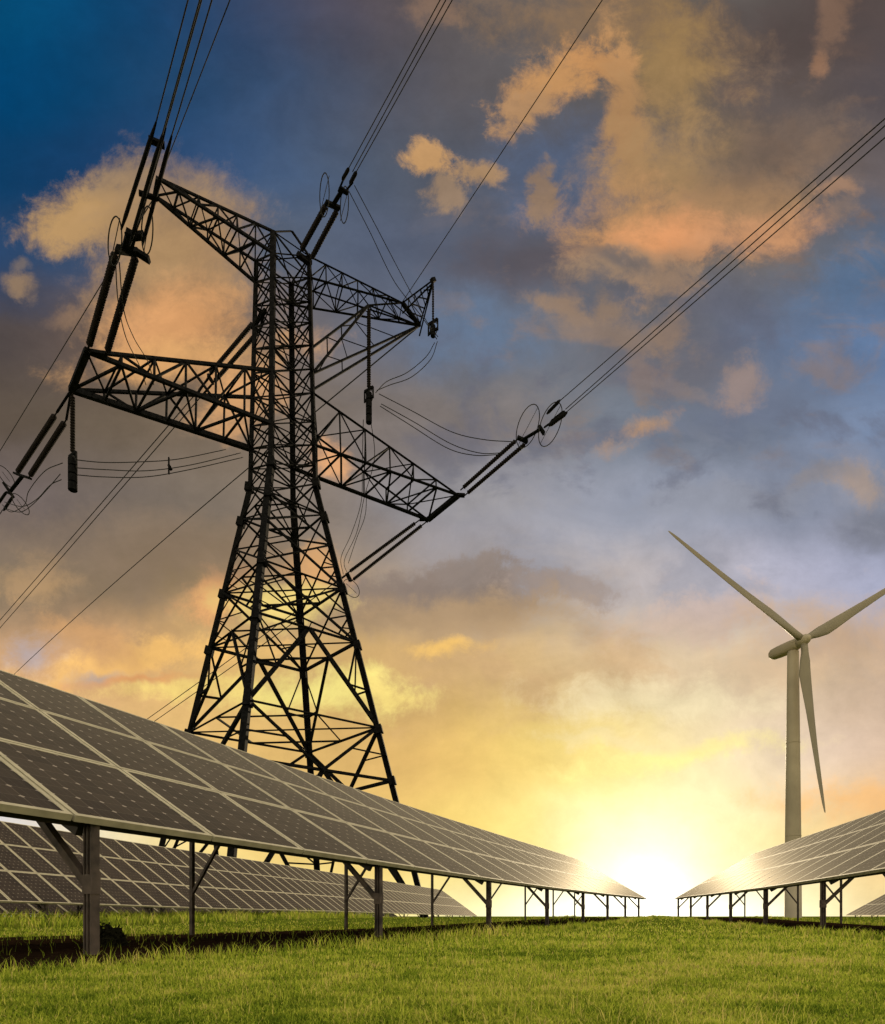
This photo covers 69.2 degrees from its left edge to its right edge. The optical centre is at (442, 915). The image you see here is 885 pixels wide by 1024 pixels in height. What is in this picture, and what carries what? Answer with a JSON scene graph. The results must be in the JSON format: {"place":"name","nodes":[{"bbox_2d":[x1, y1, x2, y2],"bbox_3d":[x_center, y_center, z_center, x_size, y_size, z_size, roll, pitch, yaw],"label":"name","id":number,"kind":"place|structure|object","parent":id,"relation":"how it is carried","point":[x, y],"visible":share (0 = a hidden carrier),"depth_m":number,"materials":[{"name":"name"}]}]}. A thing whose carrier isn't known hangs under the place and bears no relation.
{"place":"outdoors","nodes":[
{"label":"outdoors","id":0,"kind":"place"},
{"bbox_2d":[0,916,884,1023],"bbox_3d":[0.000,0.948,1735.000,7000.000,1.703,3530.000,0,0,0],"label":"ground","id":1,"kind":"structure","parent":0,"point":[469,918],"depth_m":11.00,"materials":[{"name":"green plant"}]},
{"bbox_2d":[0,903,396,916],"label":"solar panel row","id":2,"kind":"object","parent":1,"relation":"on","point":[11,907],"visible":0.03,"depth_m":26.22,"materials":[{"name":"glass"}]},
{"bbox_2d":[0,906,402,928],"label":"weeds","id":3,"kind":"object","parent":1,"relation":"on","point":[17,920],"visible":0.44,"depth_m":20.99,"materials":[{"name":"green plant"}]},
{"bbox_2d":[0,821,476,919],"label":"solar panel row","id":4,"kind":"object","parent":1,"relation":"on","point":[36,870],"visible":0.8,"depth_m":26.20,"materials":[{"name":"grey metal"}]},
{"bbox_2d":[68,175,459,917],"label":"lattice pylon","id":5,"kind":"object","parent":1,"relation":"on","point":[292,505],"visible":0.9,"depth_m":67.13,"materials":[{"name":"metal"}]},
{"bbox_2d":[0,391,71,514],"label":"insulator string","id":6,"kind":"object","parent":5,"relation":"attached to","point":[55,436],"visible":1,"depth_m":67.92,"materials":[{"name":"ceramic"}]},
{"bbox_2d":[3,463,62,511],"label":"jumper cable","id":7,"kind":"object","parent":6,"relation":"hanging from","point":[33,484],"visible":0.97,"depth_m":67.99,"materials":[{"name":"metal"}]},
{"bbox_2d":[5,474,60,511],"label":"jumper cable","id":8,"kind":"object","parent":6,"relation":"hanging from","point":[38,498],"visible":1,"depth_m":67.53,"materials":[{"name":"metal"}]},
{"bbox_2d":[5,479,61,506],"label":"jumper cable","id":9,"kind":"object","parent":6,"relation":"hanging from","point":[36,499],"visible":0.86,"depth_m":70.43,"materials":[{"name":"metal"}]},
{"bbox_2d":[68,392,77,492],"bbox_3d":[-35.020,-44.970,60.690,1.204,9.340,0.925,0,0,0],"label":"hanging insulator","id":10,"kind":"object","parent":5,"relation":"hanging from","point":[72,473],"visible":1,"depth_m":60.51,"materials":[{"name":"ceramic"}]},
{"bbox_2d":[77,449,225,462],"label":"jumper cable","id":11,"kind":"object","parent":10,"relation":"attached to","point":[150,461],"visible":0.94,"depth_m":65.73,"materials":[{"name":"metal"}]},
{"bbox_2d":[78,453,239,470],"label":"jumper cable","id":12,"kind":"object","parent":10,"relation":"attached to","point":[157,469],"visible":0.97,"depth_m":66.17,"materials":[{"name":"metal"}]},
{"bbox_2d":[78,457,242,477],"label":"jumper cable","id":13,"kind":"object","parent":10,"relation":"attached to","point":[161,474],"visible":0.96,"depth_m":66.27,"materials":[{"name":"metal"}]},
{"bbox_2d":[0,200,151,450],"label":"earth wire","id":14,"kind":"object","parent":5,"relation":"attached to","point":[63,346],"visible":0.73,"depth_m":80.62,"materials":[{"name":"metal"}]},
{"bbox_2d":[84,122,172,358],"bbox_3d":[-23.530,-48.347,47.879,3.118,3.451,23.554,0,0,-36],"label":"insulator string","id":15,"kind":"object","parent":5,"relation":"attached to","point":[126,247],"visible":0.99,"depth_m":46.39,"materials":[{"name":"ceramic"}]},
{"bbox_2d":[115,268,145,384],"bbox_3d":[-26.701,-49.809,54.479,0.728,1.885,13.816,0,0,-16],"label":"jumper cable","id":16,"kind":"object","parent":15,"relation":"attached to","point":[121,318],"visible":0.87,"depth_m":52.43,"materials":[{"name":"metal"}]},
{"bbox_2d":[119,262,153,384],"bbox_3d":[-26.274,-49.971,54.662,0.733,2.313,13.329,0,0,-14],"label":"jumper cable","id":17,"kind":"object","parent":15,"relation":"attached to","point":[125,315],"visible":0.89,"depth_m":52.04,"materials":[{"name":"metal"}]},
{"bbox_2d":[155,0,188,122],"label":"power cable","id":18,"kind":"object","parent":15,"relation":"attached to","point":[172,59],"visible":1,"depth_m":35.12,"materials":[{"name":"metal"}]},
{"bbox_2d":[162,0,200,135],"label":"power cable","id":19,"kind":"object","parent":15,"relation":"attached to","point":[181,65],"visible":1,"depth_m":34.92,"materials":[{"name":"metal"}]},
{"bbox_2d":[165,0,201,127],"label":"power cable","id":20,"kind":"object","parent":15,"relation":"attached to","point":[184,61],"visible":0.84,"depth_m":35.17,"materials":[{"name":"metal"}]},
{"bbox_2d":[171,0,212,135],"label":"power cable","id":21,"kind":"object","parent":15,"relation":"attached to","point":[192,66],"visible":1,"depth_m":35.21,"materials":[{"name":"metal"}]},
{"bbox_2d":[167,457,172,474],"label":"wire spacer","id":22,"kind":"object","parent":5,"relation":"attached to","point":[169,468],"visible":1,"depth_m":66.57,"materials":[{"name":"metal"}]},
{"bbox_2d":[168,0,229,157],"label":"earth wire","id":23,"kind":"object","parent":5,"relation":"attached to","point":[200,74],"visible":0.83,"depth_m":50.77,"materials":[{"name":"metal"}]},
{"bbox_2d":[18,328,417,670],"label":"earth wire","id":24,"kind":"object","parent":5,"relation":"attached to","point":[232,481],"visible":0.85,"depth_m":107.10,"materials":[{"name":"metal"}]},
{"bbox_2d":[198,316,264,392],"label":"insulator string","id":25,"kind":"object","parent":5,"relation":"attached to","point":[233,346],"visible":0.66,"depth_m":73.05,"materials":[{"name":"ceramic"}]},
{"bbox_2d":[0,391,197,619],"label":"power cable","id":26,"kind":"object","parent":25,"relation":"attached to","point":[100,504],"visible":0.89,"depth_m":99.96,"materials":[{"name":"metal"}]},
{"bbox_2d":[0,398,199,627],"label":"power cable","id":27,"kind":"object","parent":25,"relation":"attached to","point":[103,509],"visible":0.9,"depth_m":100.30,"materials":[{"name":"metal"}]},
{"bbox_2d":[300,167,356,259],"bbox_3d":[-11.297,-69.020,63.221,2.851,2.106,10.352,0,0,-31],"label":"insulator string","id":28,"kind":"object","parent":5,"relation":"attached to","point":[334,205],"visible":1,"depth_m":62.88,"materials":[{"name":"ceramic"}]},
{"bbox_2d":[349,0,440,167],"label":"power cable","id":29,"kind":"object","parent":28,"relation":"attached to","point":[395,81],"visible":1,"depth_m":52.65,"materials":[{"name":"metal"}]},
{"bbox_2d":[352,0,445,171],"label":"power cable","id":30,"kind":"object","parent":28,"relation":"attached to","point":[400,83],"visible":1,"depth_m":53.62,"materials":[{"name":"metal"}]},
{"bbox_2d":[356,0,452,171],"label":"power cable","id":31,"kind":"object","parent":28,"relation":"attached to","point":[406,82],"visible":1,"depth_m":53.70,"materials":[{"name":"metal"}]},
{"bbox_2d":[340,419,363,571],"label":"jumper cable","id":32,"kind":"object","parent":5,"relation":"hanging from","point":[361,497],"visible":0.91,"depth_m":78.33,"materials":[{"name":"metal"}]},
{"bbox_2d":[348,491,366,562],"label":"jumper cable","id":33,"kind":"object","parent":5,"relation":"hanging from","point":[360,528],"visible":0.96,"depth_m":83.57,"materials":[{"name":"metal"}]},
{"bbox_2d":[344,424,374,573],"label":"jumper cable","id":34,"kind":"object","parent":5,"relation":"hanging from","point":[363,499],"visible":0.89,"depth_m":79.16,"materials":[{"name":"metal"}]},
{"bbox_2d":[364,307,373,424],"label":"hanging insulator","id":35,"kind":"object","parent":5,"relation":"hanging from","point":[368,396],"visible":1,"depth_m":71.01,"materials":[{"name":"ceramic"}]},
{"bbox_2d":[375,342,434,392],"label":"jumper cable","id":36,"kind":"object","parent":35,"relation":"attached to","point":[406,372],"visible":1,"depth_m":72.08,"materials":[{"name":"metal"}]},
{"bbox_2d":[333,518,427,597],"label":"insulator string","id":37,"kind":"object","parent":5,"relation":"attached to","point":[383,546],"visible":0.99,"depth_m":85.54,"materials":[{"name":"ceramic"}]},
{"bbox_2d":[155,621,295,720],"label":"power cable","id":38,"kind":"object","parent":37,"relation":"attached to","point":[221,674],"visible":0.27,"depth_m":115.80,"materials":[{"name":"metal"}]},
{"bbox_2d":[147,585,331,718],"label":"power cable","id":39,"kind":"object","parent":37,"relation":"attached to","point":[228,660],"visible":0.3,"depth_m":113.22,"materials":[{"name":"metal"}]},
{"bbox_2d":[377,341,437,390],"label":"jumper cable","id":40,"kind":"object","parent":5,"relation":"hanging from","point":[413,375],"visible":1,"depth_m":71.82,"materials":[{"name":"metal"}]},
{"bbox_2d":[428,282,438,337],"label":"hanging insulator","id":41,"kind":"object","parent":5,"relation":"hanging from","point":[435,329],"visible":0.99,"depth_m":70.15,"materials":[{"name":"ceramic"}]},
{"bbox_2d":[349,191,436,338],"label":"jumper cable","id":42,"kind":"object","parent":41,"relation":"attached to","point":[386,266],"visible":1,"depth_m":66.99,"materials":[{"name":"metal"}]},
{"bbox_2d":[354,185,437,336],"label":"jumper cable","id":43,"kind":"object","parent":41,"relation":"hanging from","point":[393,259],"visible":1,"depth_m":66.34,"materials":[{"name":"metal"}]},
{"bbox_2d":[380,406,498,455],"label":"jumper cable","id":44,"kind":"object","parent":5,"relation":"hanging from","point":[435,441],"visible":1,"depth_m":70.45,"materials":[{"name":"metal"}]},
{"bbox_2d":[381,404,501,453],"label":"jumper cable","id":45,"kind":"object","parent":5,"relation":"hanging from","point":[438,436],"visible":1,"depth_m":69.99,"materials":[{"name":"metal"}]},
{"bbox_2d":[379,394,513,441],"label":"jumper cable","id":46,"kind":"object","parent":5,"relation":"hanging from","point":[444,428],"visible":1,"depth_m":69.84,"materials":[{"name":"metal"}]},
{"bbox_2d":[402,0,602,301],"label":"earth wire","id":47,"kind":"object","parent":5,"relation":"attached to","point":[508,142],"visible":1,"depth_m":59.08,"materials":[{"name":"metal"}]},
{"bbox_2d":[457,399,567,497],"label":"insulator string","id":48,"kind":"object","parent":5,"relation":"attached to","point":[561,415],"visible":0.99,"depth_m":68.48,"materials":[{"name":"ceramic"}]},
{"bbox_2d":[560,118,884,400],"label":"power cable","id":49,"kind":"object","parent":48,"relation":"attached to","point":[733,250],"visible":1,"depth_m":49.19,"materials":[{"name":"metal"}]},
{"bbox_2d":[565,125,884,409],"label":"power cable","id":50,"kind":"object","parent":48,"relation":"attached to","point":[735,258],"visible":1,"depth_m":49.78,"materials":[{"name":"metal"}]},
{"bbox_2d":[567,137,884,411],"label":"power cable","id":51,"kind":"object","parent":48,"relation":"attached to","point":[737,264],"visible":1,"depth_m":49.68,"materials":[{"name":"metal"}]},
{"bbox_2d":[0,670,645,954],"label":"solar panel row","id":52,"kind":"object","parent":1,"relation":"on","point":[88,769],"visible":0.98,"depth_m":7.50,"materials":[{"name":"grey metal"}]},
{"bbox_2d":[0,917,884,971],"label":"soil","id":53,"kind":"structure","parent":1,"relation":"on","point":[69,950],"depth_m":7.35,"materials":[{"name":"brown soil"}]},
{"bbox_2d":[80,922,128,946],"bbox_3d":[-3.160,0.175,5.997,0.414,0.294,0.413,0,0,0],"label":"shrub","id":54,"kind":"object","parent":53,"relation":"on","point":[109,934],"visible":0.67,"depth_m":5.93,"materials":[{"name":"green plant"}]},
{"bbox_2d":[1,916,639,957],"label":"sprigs","id":55,"kind":"object","parent":53,"relation":"on","point":[330,932],"visible":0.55,"depth_m":10.05,"materials":[{"name":"green plant"}]},
{"bbox_2d":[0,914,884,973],"bbox_3d":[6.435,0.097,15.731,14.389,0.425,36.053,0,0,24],"label":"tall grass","id":56,"kind":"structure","parent":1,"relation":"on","point":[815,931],"depth_m":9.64,"materials":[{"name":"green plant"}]},
{"bbox_2d":[668,531,884,917],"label":"wind turbine","id":57,"kind":"object","parent":1,"relation":"on","point":[790,651],"visible":0.9,"depth_m":188.69,"materials":[{"name":"white paint"}]},
{"bbox_2d":[675,810,884,929],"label":"solar panel row","id":58,"kind":"object","parent":1,"relation":"on","point":[850,851],"visible":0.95,"depth_m":16.67,"materials":[{"name":"beige glass"}]},
{"bbox_2d":[847,894,884,917],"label":"solar panel row","id":59,"kind":"object","parent":1,"relation":"on","point":[875,907],"visible":0.84,"depth_m":65.21,"materials":[{"name":"beige glass"}]},
{"bbox_2d":[0,0,884,915],"label":"sky","id":60,"kind":"structure","parent":0,"point":[547,665],"materials":[{"name":"blue"}]}
]}

